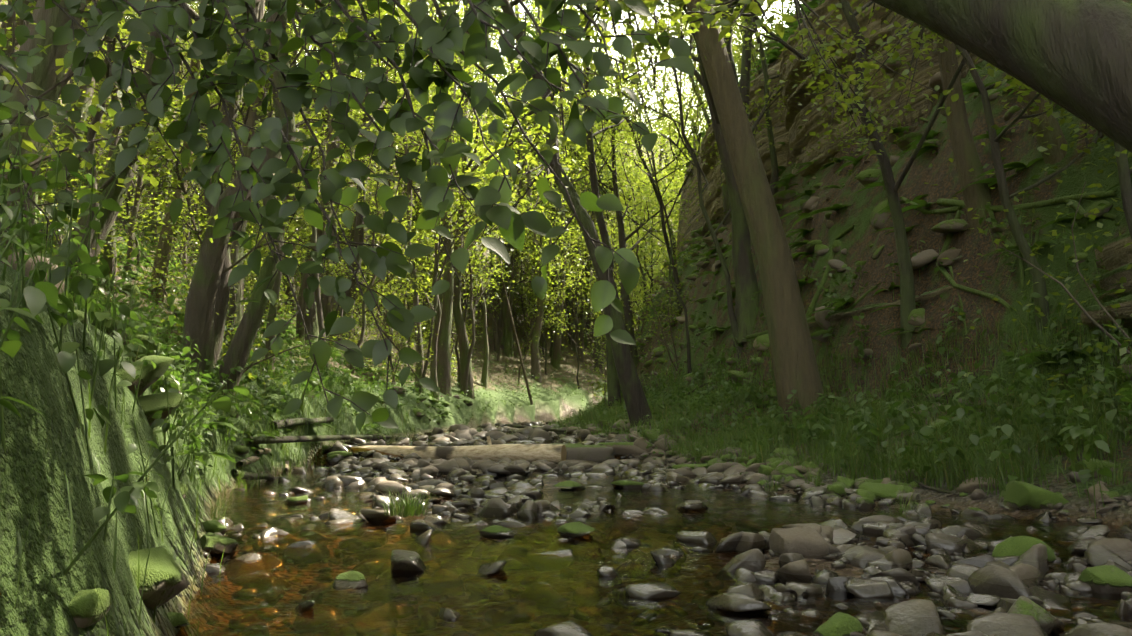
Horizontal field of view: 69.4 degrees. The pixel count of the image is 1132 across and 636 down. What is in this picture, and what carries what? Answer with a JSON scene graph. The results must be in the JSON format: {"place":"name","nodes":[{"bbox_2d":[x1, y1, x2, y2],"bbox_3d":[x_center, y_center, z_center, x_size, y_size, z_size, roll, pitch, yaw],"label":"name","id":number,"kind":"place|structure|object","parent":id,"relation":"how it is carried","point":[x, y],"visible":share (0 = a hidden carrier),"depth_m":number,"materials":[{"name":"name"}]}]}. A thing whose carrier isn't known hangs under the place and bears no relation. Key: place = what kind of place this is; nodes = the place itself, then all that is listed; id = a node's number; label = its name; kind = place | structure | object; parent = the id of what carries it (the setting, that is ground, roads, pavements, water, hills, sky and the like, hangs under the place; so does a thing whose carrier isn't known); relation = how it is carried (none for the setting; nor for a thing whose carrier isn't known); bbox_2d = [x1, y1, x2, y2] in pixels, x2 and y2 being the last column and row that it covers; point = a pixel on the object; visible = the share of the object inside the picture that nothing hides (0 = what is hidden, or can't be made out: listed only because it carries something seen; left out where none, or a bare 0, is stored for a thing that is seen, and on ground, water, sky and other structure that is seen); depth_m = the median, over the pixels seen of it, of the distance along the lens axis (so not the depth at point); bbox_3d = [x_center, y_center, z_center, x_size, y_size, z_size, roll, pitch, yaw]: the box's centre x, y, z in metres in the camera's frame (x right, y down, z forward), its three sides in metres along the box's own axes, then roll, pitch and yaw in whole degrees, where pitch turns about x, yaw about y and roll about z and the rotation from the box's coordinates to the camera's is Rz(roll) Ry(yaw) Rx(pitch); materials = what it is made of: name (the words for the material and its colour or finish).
{"place":"outdoors","nodes":[
{"label":"outdoors","id":0,"kind":"place"},
{"bbox_2d":[125,0,801,136],"label":"sky","id":1,"kind":"structure","parent":0,"point":[622,28],"materials":[{"name":"white"}]},
{"bbox_2d":[0,0,1131,635],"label":"ground","id":2,"kind":"structure","parent":0,"point":[36,442],"depth_m":9.51,"materials":[{"name":"brown soil"}]},
{"bbox_2d":[0,0,693,430],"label":"leaves","id":3,"kind":"object","parent":2,"relation":"on","point":[278,178],"depth_m":2.60,"materials":[{"name":"green plant"}]},
{"bbox_2d":[236,436,566,470],"bbox_3d":[-2.370,1.921,11.526,4.832,0.505,5.164,0,-8,-2],"label":"fallen log","id":4,"kind":"object","parent":2,"relation":"on","point":[553,453],"visible":0.6,"depth_m":12.79,"materials":[{"name":"brown wood"}]},
{"bbox_2d":[0,0,1131,635],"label":"stream rocks","id":5,"kind":"object","parent":2,"relation":"on","point":[1004,578],"visible":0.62,"depth_m":4.83,"materials":[{"name":"grey stone"}]},
{"bbox_2d":[0,0,1131,404],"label":"tree trunks","id":6,"kind":"object","parent":2,"relation":"on","point":[206,318],"visible":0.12,"depth_m":19.09,"materials":[{"name":"brown plant"}]},
{"bbox_2d":[0,0,1131,522],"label":"undergrowth leaves","id":7,"kind":"object","parent":2,"relation":"on","point":[38,294],"visible":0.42,"depth_m":7.96,"materials":[{"name":"green plant"}]},
{"bbox_2d":[0,97,1131,574],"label":"herb stems","id":8,"kind":"object","parent":2,"relation":"on","point":[86,437],"visible":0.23,"depth_m":4.83,"materials":[{"name":"green plant"}]},
{"bbox_2d":[469,0,665,264],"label":"leaves","id":9,"kind":"object","parent":2,"relation":"on","point":[535,32],"visible":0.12,"depth_m":49.97,"materials":[{"name":"green plant"}]},
{"bbox_2d":[230,382,959,495],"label":"dead branches","id":10,"kind":"object","parent":2,"relation":"on","point":[285,439],"visible":0.58,"depth_m":12.32,"materials":[{"name":"brown wood"}]},
{"bbox_2d":[555,442,648,466],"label":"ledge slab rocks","id":11,"kind":"object","parent":2,"relation":"on","point":[593,455],"visible":0.12,"depth_m":13.14,"materials":[{"name":"grey stone"}]},
{"bbox_2d":[148,0,1067,428],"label":"conifer tree trunks","id":12,"kind":"object","parent":2,"relation":"on","point":[792,350],"visible":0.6,"depth_m":11.53,"materials":[{"name":"brown plant"}]},
{"bbox_2d":[484,0,1131,427],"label":"tree trunks","id":13,"kind":"object","parent":2,"relation":"on","point":[1072,56],"visible":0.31,"depth_m":9.54,"materials":[{"name":"brown plant"}]},
{"bbox_2d":[746,190,1116,338],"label":"roots","id":14,"kind":"object","parent":2,"relation":"on","point":[958,206],"visible":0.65,"depth_m":10.08,"materials":[{"name":"brown wood"}]},
{"bbox_2d":[0,0,1131,440],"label":"tree foliage","id":15,"kind":"object","parent":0,"point":[626,134],"visible":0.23,"depth_m":20.81,"materials":[{"name":"green plant"}]},
{"bbox_2d":[0,178,1131,635],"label":"grass","id":16,"kind":"structure","parent":0,"point":[844,438],"depth_m":8.44,"materials":[{"name":"green plant"}]},
{"bbox_2d":[176,423,1131,635],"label":"water","id":17,"kind":"structure","parent":0,"point":[273,587],"depth_m":4.04,"materials":[{"name":"brown liquid"}]},
{"bbox_2d":[700,0,1131,328],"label":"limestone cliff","id":18,"kind":"structure","parent":0,"point":[1115,255],"depth_m":17.26,"materials":[{"name":"stone"}]}
]}

